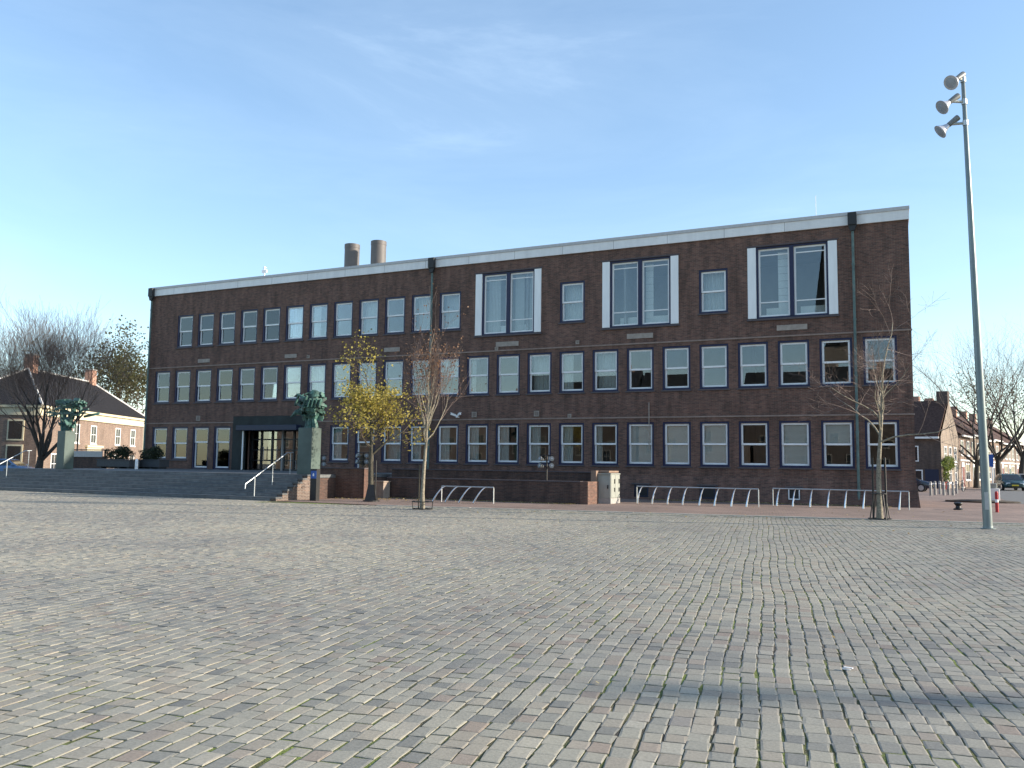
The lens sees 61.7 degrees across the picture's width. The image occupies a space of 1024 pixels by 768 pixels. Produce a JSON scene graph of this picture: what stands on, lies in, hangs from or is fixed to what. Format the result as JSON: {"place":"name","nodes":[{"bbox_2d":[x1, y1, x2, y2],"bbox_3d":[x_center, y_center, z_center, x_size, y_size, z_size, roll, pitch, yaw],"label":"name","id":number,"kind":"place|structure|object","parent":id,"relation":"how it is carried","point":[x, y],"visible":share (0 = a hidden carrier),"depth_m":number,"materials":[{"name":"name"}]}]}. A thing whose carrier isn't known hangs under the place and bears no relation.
{"place":"outdoors","nodes":[
{"label":"outdoors","id":0,"kind":"place"},
{"bbox_2d":[0,354,144,467],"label":"old house","id":1,"kind":"structure","parent":0,"point":[116,422],"depth_m":80.77,"materials":[{"name":"brown brick"}]},
{"bbox_2d":[5,444,22,461],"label":"window","id":2,"kind":"structure","parent":1,"relation":"in","point":[12,450],"depth_m":71.57,"materials":[{"name":"grey glass"}]},
{"bbox_2d":[6,419,24,439],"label":"window","id":3,"kind":"structure","parent":1,"relation":"in","point":[15,431],"depth_m":71.75,"materials":[{"name":"black glass"}]},
{"bbox_2d":[306,502,375,505],"bbox_3d":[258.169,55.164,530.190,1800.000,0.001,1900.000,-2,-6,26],"label":"ground","id":4,"kind":"structure","parent":0,"point":[338,503],"depth_m":36.36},
{"bbox_2d":[0,459,33,470],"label":"parked car","id":5,"kind":"object","parent":4,"relation":"on","point":[14,463],"visible":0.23,"depth_m":64.99,"materials":[{"name":"metal"}]},
{"bbox_2d":[0,293,146,467],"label":"bare tree","id":6,"kind":"object","parent":4,"relation":"on","point":[48,357],"visible":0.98,"depth_m":62.70,"materials":[{"name":"brown plant"}]},
{"bbox_2d":[73,449,108,467],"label":"brick wall","id":7,"kind":"structure","parent":4,"relation":"on","point":[84,459],"depth_m":65.91,"materials":[{"name":"brick"}]},
{"bbox_2d":[57,314,148,413],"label":"background tree","id":8,"kind":"object","parent":4,"relation":"on","point":[137,386],"visible":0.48,"depth_m":102.79,"materials":[{"name":"green plant"}]},
{"bbox_2d":[0,468,391,501],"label":"entrance steps","id":9,"kind":"structure","parent":4,"relation":"on","point":[216,484],"depth_m":40.48,"materials":[{"name":"grey stone"},{"name":"brown brick"}]},
{"bbox_2d":[46,398,99,468],"bbox_3d":[-24.016,2.671,46.195,3.448,3.819,1.155,-1,-6,21],"label":"sculpture","id":10,"kind":"object","parent":9,"relation":"on","point":[65,447],"visible":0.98,"depth_m":46.00,"materials":[{"name":"green metal"}]},
{"bbox_2d":[96,459,140,468],"bbox_3d":[-24.898,5.038,54.188,2.986,0.580,0.860,-2,-6,26],"label":"planter","id":11,"kind":"object","parent":9,"relation":"on","point":[117,463],"visible":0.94,"depth_m":53.75,"materials":[{"name":"grey concrete"}]},
{"bbox_2d":[104,445,135,458],"bbox_3d":[-24.904,4.421,54.228,2.613,1.178,1.019,-2,-6,26],"label":"shrub","id":12,"kind":"object","parent":11,"relation":"in","point":[125,452],"visible":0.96,"depth_m":53.97,"materials":[{"name":"green plant"}]},
{"bbox_2d":[138,459,169,468],"bbox_3d":[-22.859,5.077,54.306,2.323,0.580,0.860,-2,-6,26],"label":"planter","id":13,"kind":"object","parent":9,"relation":"on","point":[153,464],"visible":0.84,"depth_m":53.88,"materials":[{"name":"grey concrete"}]},
{"bbox_2d":[138,445,163,460],"bbox_3d":[-22.958,4.440,54.382,2.112,1.146,1.079,-2,-6,26],"label":"shrub","id":14,"kind":"object","parent":13,"relation":"in","point":[153,453],"visible":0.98,"depth_m":54.14,"materials":[{"name":"green plant"}]},
{"bbox_2d":[290,390,326,474],"bbox_3d":[-9.287,2.188,39.001,1.791,3.826,1.200,-2,-6,26],"label":"sculpture","id":15,"kind":"object","parent":9,"relation":"on","point":[310,410],"visible":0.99,"depth_m":38.65,"materials":[{"name":"green metal"}]},
{"bbox_2d":[143,196,920,507],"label":"town hall","id":16,"kind":"structure","parent":4,"relation":"on","point":[659,359],"depth_m":46.18,"materials":[{"name":"brown brick"}]},
{"bbox_2d":[152,427,167,459],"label":"window","id":17,"kind":"structure","parent":16,"relation":"in","point":[159,437],"depth_m":58.77,"materials":[{"name":"beige glass"}]},
{"bbox_2d":[152,371,170,404],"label":"window","id":18,"kind":"structure","parent":16,"relation":"in","point":[162,381],"depth_m":59.15,"materials":[{"name":"grey glass"}]},
{"bbox_2d":[170,427,187,460],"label":"window","id":19,"kind":"structure","parent":16,"relation":"in","point":[180,434],"depth_m":57.96,"materials":[{"name":"beige glass"}]},
{"bbox_2d":[172,370,190,403],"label":"window","id":20,"kind":"structure","parent":16,"relation":"in","point":[182,378],"depth_m":58.32,"materials":[{"name":"grey glass"}]},
{"bbox_2d":[175,314,193,348],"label":"window","id":21,"kind":"structure","parent":16,"relation":"in","point":[185,322],"depth_m":58.67,"materials":[{"name":"glass"}]},
{"bbox_2d":[191,426,208,468],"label":"window","id":22,"kind":"structure","parent":16,"relation":"in","point":[200,434],"depth_m":57.13,"materials":[{"name":"blue paint"}]},
{"bbox_2d":[193,369,211,403],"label":"window","id":23,"kind":"structure","parent":16,"relation":"in","point":[203,376],"depth_m":57.49,"materials":[{"name":"grey glass"}]},
{"bbox_2d":[196,313,213,347],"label":"window","id":24,"kind":"structure","parent":16,"relation":"in","point":[205,325],"depth_m":57.85,"materials":[{"name":"blue paint"}]},
{"bbox_2d":[213,426,230,469],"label":"window","id":25,"kind":"structure","parent":16,"relation":"in","point":[221,453],"depth_m":56.31,"materials":[{"name":"blue paint"}]},
{"bbox_2d":[214,368,232,402],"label":"window","id":26,"kind":"structure","parent":16,"relation":"in","point":[224,386],"depth_m":56.65,"materials":[{"name":"blue paint"}]},
{"bbox_2d":[217,311,235,345],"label":"window","id":27,"kind":"structure","parent":16,"relation":"in","point":[227,319],"depth_m":57.02,"materials":[{"name":"glass"}]},
{"bbox_2d":[236,367,255,402],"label":"window","id":28,"kind":"structure","parent":16,"relation":"in","point":[246,381],"depth_m":55.84,"materials":[{"name":"grey glass"}]},
{"bbox_2d":[238,309,257,344],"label":"window","id":29,"kind":"structure","parent":16,"relation":"in","point":[248,335],"depth_m":56.18,"materials":[{"name":"glass"}]},
{"bbox_2d":[258,366,277,401],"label":"window","id":30,"kind":"structure","parent":16,"relation":"in","point":[269,374],"depth_m":55.00,"materials":[{"name":"grey glass"}]},
{"bbox_2d":[241,430,297,470],"bbox_3d":[-15.120,4.171,54.292,4.420,2.670,0.973,-2,-6,26],"label":"entrance door","id":31,"kind":"structure","parent":16,"relation":"in","point":[265,445],"depth_m":54.94,"materials":[{"name":"black glass"}]},
{"bbox_2d":[261,307,280,343],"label":"window","id":32,"kind":"structure","parent":16,"relation":"in","point":[271,316],"depth_m":55.36,"materials":[{"name":"blue paint"}]},
{"bbox_2d":[281,364,301,400],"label":"window","id":33,"kind":"structure","parent":16,"relation":"in","point":[285,389],"depth_m":54.26,"materials":[{"name":"blue paint"}]},
{"bbox_2d":[284,305,303,341],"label":"window","id":34,"kind":"structure","parent":16,"relation":"in","point":[298,313],"depth_m":54.74,"materials":[{"name":"glass"}]},
{"bbox_2d":[307,363,325,397],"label":"window","id":35,"kind":"structure","parent":16,"relation":"in","point":[320,369],"depth_m":53.62,"materials":[{"name":"glass"}]},
{"bbox_2d":[307,303,327,340],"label":"window","id":36,"kind":"structure","parent":16,"relation":"in","point":[314,326],"depth_m":53.85,"materials":[{"name":"glass"}]},
{"bbox_2d":[327,425,348,462],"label":"window","id":37,"kind":"structure","parent":16,"relation":"in","point":[335,448],"depth_m":52.33,"materials":[{"name":"white glass"}]},
{"bbox_2d":[330,362,350,399],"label":"window","id":38,"kind":"structure","parent":16,"relation":"in","point":[333,395],"depth_m":52.63,"materials":[{"name":"blue paint"}]},
{"bbox_2d":[332,301,352,338],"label":"window","id":39,"kind":"structure","parent":16,"relation":"in","point":[335,335],"depth_m":52.93,"materials":[{"name":"blue paint"}]},
{"bbox_2d":[357,298,378,336],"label":"window","id":40,"kind":"structure","parent":16,"relation":"in","point":[371,317],"depth_m":52.29,"materials":[{"name":"blue paint"}]},
{"bbox_2d":[379,425,401,463],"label":"window","id":41,"kind":"structure","parent":16,"relation":"in","point":[395,447],"depth_m":50.74,"materials":[{"name":"blue paint"}]},
{"bbox_2d":[383,359,403,397],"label":"window","id":42,"kind":"structure","parent":16,"relation":"in","point":[386,362],"depth_m":50.95,"materials":[{"name":"blue paint"}]},
{"bbox_2d":[383,296,404,335],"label":"window","id":43,"kind":"structure","parent":16,"relation":"in","point":[387,332],"depth_m":51.26,"materials":[{"name":"blue paint"}]},
{"bbox_2d":[406,424,429,463],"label":"window","id":44,"kind":"structure","parent":16,"relation":"in","point":[414,456],"depth_m":49.84,"materials":[{"name":"blue paint"}]},
{"bbox_2d":[410,294,432,333],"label":"window","id":45,"kind":"structure","parent":16,"relation":"in","point":[425,326],"depth_m":50.67,"materials":[{"name":"glass"}]},
{"bbox_2d":[434,424,458,464],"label":"window","id":46,"kind":"structure","parent":16,"relation":"in","point":[443,439],"depth_m":49.01,"materials":[{"name":"white glass"}]},
{"bbox_2d":[438,357,459,396],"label":"window","id":47,"kind":"structure","parent":16,"relation":"in","point":[457,372],"depth_m":49.19,"materials":[{"name":"blue paint"}]},
{"bbox_2d":[437,291,460,331],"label":"window","id":48,"kind":"structure","parent":16,"relation":"in","point":[453,302],"depth_m":49.81,"materials":[{"name":"glass"}]},
{"bbox_2d":[463,424,488,464],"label":"window","id":49,"kind":"structure","parent":16,"relation":"in","point":[472,435],"depth_m":48.18,"materials":[{"name":"white glass"}]},
{"bbox_2d":[465,355,489,396],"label":"window","id":50,"kind":"structure","parent":16,"relation":"in","point":[472,383],"depth_m":48.53,"materials":[{"name":"blue paint"}]},
{"bbox_2d":[494,423,519,465],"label":"window","id":51,"kind":"structure","parent":16,"relation":"in","point":[502,430],"depth_m":47.35,"materials":[{"name":"blue paint"}]},
{"bbox_2d":[495,354,519,395],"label":"window","id":52,"kind":"structure","parent":16,"relation":"in","point":[498,388],"depth_m":47.56,"materials":[{"name":"blue paint"}]},
{"bbox_2d":[474,267,541,337],"bbox_3d":[-0.069,-4.484,48.129,4.170,3.710,0.910,-2,-6,26],"label":"window","id":53,"kind":"structure","parent":16,"relation":"in","point":[495,329],"depth_m":48.11,"materials":[{"name":"blue paint"}]},
{"bbox_2d":[525,423,550,465],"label":"window","id":54,"kind":"structure","parent":16,"relation":"in","point":[534,443],"depth_m":46.54,"materials":[{"name":"white glass"}]},
{"bbox_2d":[526,352,551,394],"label":"window","id":55,"kind":"structure","parent":16,"relation":"in","point":[542,361],"depth_m":46.98,"materials":[{"name":"glass"}]},
{"bbox_2d":[557,423,584,465],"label":"window","id":56,"kind":"structure","parent":16,"relation":"in","point":[566,443],"depth_m":45.69,"materials":[{"name":"blue paint"}]},
{"bbox_2d":[558,351,584,393],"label":"window","id":57,"kind":"structure","parent":16,"relation":"in","point":[566,370],"depth_m":46.06,"materials":[{"name":"glass"}]},
{"bbox_2d":[558,280,585,323],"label":"window","id":58,"kind":"structure","parent":16,"relation":"in","point":[575,294],"depth_m":46.50,"materials":[{"name":"glass"}]},
{"bbox_2d":[590,422,618,466],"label":"window","id":59,"kind":"structure","parent":16,"relation":"in","point":[596,427],"depth_m":44.85,"materials":[{"name":"blue paint"}]},
{"bbox_2d":[591,349,618,392],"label":"window","id":60,"kind":"structure","parent":16,"relation":"in","point":[608,358],"depth_m":45.33,"materials":[{"name":"glass"}]},
{"bbox_2d":[625,422,654,466],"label":"window","id":61,"kind":"structure","parent":16,"relation":"in","point":[633,428],"depth_m":43.94,"materials":[{"name":"grey glass"}]},
{"bbox_2d":[625,347,654,392],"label":"window","id":62,"kind":"structure","parent":16,"relation":"in","point":[629,371],"depth_m":44.22,"materials":[{"name":"blue paint"}]},
{"bbox_2d":[601,254,679,329],"bbox_3d":[6.792,-4.704,44.803,4.185,3.710,0.910,-2,-6,26],"label":"window","id":63,"kind":"structure","parent":16,"relation":"in","point":[672,319],"depth_m":44.66,"materials":[{"name":"blue paint"}]},
{"bbox_2d":[661,422,691,467],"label":"window","id":64,"kind":"structure","parent":16,"relation":"in","point":[683,462],"depth_m":43.09,"materials":[{"name":"grey glass"}]},
{"bbox_2d":[661,345,691,391],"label":"window","id":65,"kind":"structure","parent":16,"relation":"in","point":[671,388],"depth_m":43.38,"materials":[{"name":"white paint"}]},
{"bbox_2d":[698,268,728,315],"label":"window","id":66,"kind":"structure","parent":16,"relation":"in","point":[713,300],"depth_m":43.20,"materials":[{"name":"glass"}]},
{"bbox_2d":[698,343,729,390],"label":"window","id":67,"kind":"structure","parent":16,"relation":"in","point":[701,347],"depth_m":42.53,"materials":[{"name":"blue paint"}]},
{"bbox_2d":[699,421,730,467],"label":"window","id":68,"kind":"structure","parent":16,"relation":"in","point":[704,460],"depth_m":42.28,"materials":[{"name":"white paint"}]},
{"bbox_2d":[737,342,769,389],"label":"window","id":69,"kind":"structure","parent":16,"relation":"in","point":[741,386],"depth_m":41.72,"materials":[{"name":"white paint"}]},
{"bbox_2d":[738,421,770,468],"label":"window","id":70,"kind":"structure","parent":16,"relation":"in","point":[742,465],"depth_m":41.34,"materials":[{"name":"white paint"}]},
{"bbox_2d":[746,238,839,321],"bbox_3d":[13.596,-4.923,41.504,4.235,3.710,0.910,-2,-6,26],"label":"window","id":71,"kind":"structure","parent":16,"relation":"in","point":[787,260],"depth_m":41.34,"materials":[{"name":"blue paint"}]},
{"bbox_2d":[777,340,810,388],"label":"window","id":72,"kind":"structure","parent":16,"relation":"in","point":[781,385],"depth_m":40.89,"materials":[{"name":"white paint"}]},
{"bbox_2d":[778,421,812,469],"bbox_3d":[13.393,2.883,40.521,1.560,2.292,0.320,-2,-6,26],"label":"window","id":73,"kind":"structure","parent":16,"relation":"in","point":[784,463],"depth_m":40.62,"materials":[{"name":"grey glass"}]},
{"bbox_2d":[819,337,854,387],"bbox_3d":[15.148,-0.991,40.055,1.560,2.303,0.320,-2,-6,26],"label":"window","id":74,"kind":"structure","parent":16,"relation":"in","point":[831,340],"depth_m":40.07,"materials":[{"name":"white paint"}]},
{"bbox_2d":[820,420,856,469],"bbox_3d":[15.096,2.828,39.695,1.560,2.292,0.320,-2,-6,26],"label":"window","id":75,"kind":"structure","parent":16,"relation":"in","point":[838,423],"depth_m":39.79,"materials":[{"name":"white paint"}]},
{"bbox_2d":[862,335,899,385],"bbox_3d":[16.850,-1.046,39.229,1.560,2.303,0.320,-2,-6,26],"label":"window","id":76,"kind":"structure","parent":16,"relation":"in","point":[870,338],"depth_m":39.21,"materials":[{"name":"white paint"}]},
{"bbox_2d":[864,420,901,470],"bbox_3d":[16.799,2.773,38.869,1.560,2.292,0.320,-2,-6,26],"label":"window","id":77,"kind":"structure","parent":16,"relation":"in","point":[896,467],"depth_m":38.81,"materials":[{"name":"white paint"}]},
{"bbox_2d":[914,391,959,488],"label":"corner house","id":78,"kind":"structure","parent":4,"relation":"on","point":[930,454],"depth_m":79.85,"materials":[{"name":"brick"}]},
{"bbox_2d":[940,455,954,485],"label":"ivy","id":79,"kind":"object","parent":78,"relation":"attached to","point":[946,466],"visible":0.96,"depth_m":78.40,"materials":[{"name":"green plant"}]},
{"bbox_2d":[913,396,972,487],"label":"terraced house","id":80,"kind":"structure","parent":4,"relation":"on","point":[966,470],"depth_m":87.32,"materials":[{"name":"brick"}]},
{"bbox_2d":[924,398,980,486],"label":"terraced house","id":81,"kind":"structure","parent":4,"relation":"on","point":[961,426],"depth_m":91.82,"materials":[{"name":"brick"}]},
{"bbox_2d":[950,406,1000,482],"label":"terraced house","id":82,"kind":"structure","parent":4,"relation":"on","point":[996,439],"depth_m":102.88,"materials":[{"name":"brick"}]},
{"bbox_2d":[940,333,1023,473],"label":"street tree","id":83,"kind":"object","parent":4,"relation":"on","point":[1018,449],"visible":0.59,"depth_m":89.31,"materials":[{"name":"brown twig"},{"name":"dark bark"}]},
{"bbox_2d":[959,411,1011,473],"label":"terraced house","id":84,"kind":"structure","parent":4,"relation":"on","point":[1004,463],"depth_m":108.01,"materials":[{"name":"brick"}]},
{"bbox_2d":[969,414,1015,473],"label":"terraced house","id":85,"kind":"structure","parent":4,"relation":"on","point":[1011,459],"depth_m":113.07,"materials":[{"name":"paint"}]},
{"bbox_2d":[374,481,390,497],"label":"stone block","id":86,"kind":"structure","parent":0,"point":[382,489],"depth_m":40.55,"materials":[{"name":"beige stone"}]},
{"bbox_2d":[0,490,1023,767],"bbox_3d":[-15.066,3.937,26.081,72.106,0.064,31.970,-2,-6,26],"label":"plaza","id":87,"kind":"structure","parent":0,"point":[72,537],"depth_m":8.28,"materials":[{"name":"stone"}]},
{"bbox_2d":[934,71,995,528],"bbox_3d":[13.309,-2.661,25.306,1.043,13.712,0.784,-3,-6,26],"label":"floodlight mast","id":88,"kind":"object","parent":87,"relation":"on","point":[951,82],"visible":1,"depth_m":25.26,"materials":[{"name":"metal"}]},
{"bbox_2d":[0,0,1023,443],"label":"sky","id":89,"kind":"structure","parent":0,"point":[145,144],"materials":[{"name":"blue"}]},
{"bbox_2d":[286,487,1023,522],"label":"pavement","id":90,"kind":"structure","parent":0,"point":[933,507],"depth_m":35.02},
{"bbox_2d":[310,469,319,500],"bbox_3d":[-8.449,4.320,36.734,0.340,1.360,0.258,-2,-6,26],"label":"sign post","id":91,"kind":"object","parent":90,"relation":"on","point":[314,484],"visible":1,"depth_m":36.64,"materials":[{"name":"black metal"}]},
{"bbox_2d":[320,467,367,498],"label":"brick wall","id":92,"kind":"structure","parent":90,"relation":"on","point":[351,482],"depth_m":39.72,"materials":[{"name":"brick"}]},
{"bbox_2d":[363,460,379,501],"bbox_3d":[-6.007,4.151,36.729,0.720,1.750,0.720,-2,-6,26],"label":"tree guard","id":93,"kind":"object","parent":90,"relation":"on","point":[371,496],"visible":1,"depth_m":36.52,"materials":[{"name":"black metal"}]},
{"bbox_2d":[324,328,437,492],"bbox_3d":[-5.899,1.296,36.857,4.536,7.587,4.235,-2,-6,26],"label":"plaza tree","id":94,"kind":"object","parent":90,"relation":"on","point":[374,405],"visible":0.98,"depth_m":36.86,"materials":[{"name":"yellow plant"}]},
{"bbox_2d":[395,279,486,508],"bbox_3d":[-2.783,0.438,31.507,2.838,8.365,3.411,-2,-6,26],"label":"plaza tree","id":95,"kind":"object","parent":90,"relation":"on","point":[429,367],"visible":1,"depth_m":31.23,"materials":[{"name":"brown plant"}]},
{"bbox_2d":[432,486,493,503],"bbox_3d":[-2.103,4.719,36.576,2.710,0.706,0.621,-2,-6,26],"label":"cycle rack","id":96,"kind":"object","parent":90,"relation":"on","point":[463,493],"visible":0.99,"depth_m":36.59,"materials":[{"name":"metal"}]},
{"bbox_2d":[387,477,598,504],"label":"brick wall","id":97,"kind":"structure","parent":90,"relation":"on","point":[560,492],"depth_m":38.33,"materials":[{"name":"brick"}]},
{"bbox_2d":[391,468,599,480],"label":"brick wall","id":98,"kind":"structure","parent":90,"relation":"on","point":[508,474],"depth_m":40.90,"materials":[{"name":"brick"}]},
{"bbox_2d":[216,497,993,682],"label":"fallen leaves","id":99,"kind":"object","parent":90,"relation":"on","point":[627,516],"visible":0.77,"depth_m":38.63,"materials":[{"name":"brown plant"}]},
{"bbox_2d":[597,473,619,503],"bbox_3d":[4.316,4.654,38.191,0.674,1.350,1.300,-2,-6,26],"label":"utility cabinet","id":100,"kind":"object","parent":90,"relation":"on","point":[609,488],"visible":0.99,"depth_m":37.69,"materials":[{"name":"metal"}]},
{"bbox_2d":[636,486,758,506],"bbox_3d":[7.905,4.873,37.206,5.394,0.786,0.621,-2,-6,26],"label":"cycle rack","id":101,"kind":"object","parent":90,"relation":"on","point":[671,487],"visible":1,"depth_m":37.14,"materials":[{"name":"metal"}]},
{"bbox_2d":[376,505,1023,523],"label":"kerb","id":102,"kind":"structure","parent":90,"relation":"on","point":[706,514],"depth_m":29.94,"materials":[{"name":"concrete"}]},
{"bbox_2d":[772,488,909,509],"bbox_3d":[13.908,4.894,36.565,5.526,0.786,0.621,-2,-6,26],"label":"cycle rack","id":103,"kind":"object","parent":90,"relation":"on","point":[899,505],"visible":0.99,"depth_m":36.64,"materials":[{"name":"metal"}]},
{"bbox_2d":[868,457,891,519],"bbox_3d":[12.237,3.480,28.569,0.751,2.054,0.751,-2,-6,26],"label":"tree guard","id":104,"kind":"object","parent":90,"relation":"on","point":[873,505],"visible":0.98,"depth_m":28.54,"materials":[{"name":"black metal"}]},
{"bbox_2d":[787,260,1006,518],"bbox_3d":[12.678,0.123,28.659,6.827,8.874,5.535,-2,-6,26],"label":"plaza tree","id":105,"kind":"object","parent":90,"relation":"on","point":[879,511],"visible":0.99,"depth_m":28.63,"materials":[{"name":"brown plant"}]},
{"bbox_2d":[912,312,1023,474],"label":"street tree","id":106,"kind":"object","parent":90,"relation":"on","point":[998,458],"visible":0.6,"depth_m":92.49,"materials":[{"name":"brown plant"}]},
{"bbox_2d":[913,318,1023,487],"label":"street tree","id":107,"kind":"object","parent":90,"relation":"on","point":[975,457],"visible":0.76,"depth_m":83.58,"materials":[{"name":"brown plant"}]},
{"bbox_2d":[980,486,1023,503],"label":"road","id":108,"kind":"structure","parent":0,"point":[1009,494],"depth_m":59.23,"materials":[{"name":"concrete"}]},
{"bbox_2d":[994,474,1023,490],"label":"parked car","id":109,"kind":"object","parent":108,"relation":"on","point":[1004,481],"visible":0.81,"depth_m":73.93,"materials":[{"name":"metal"}]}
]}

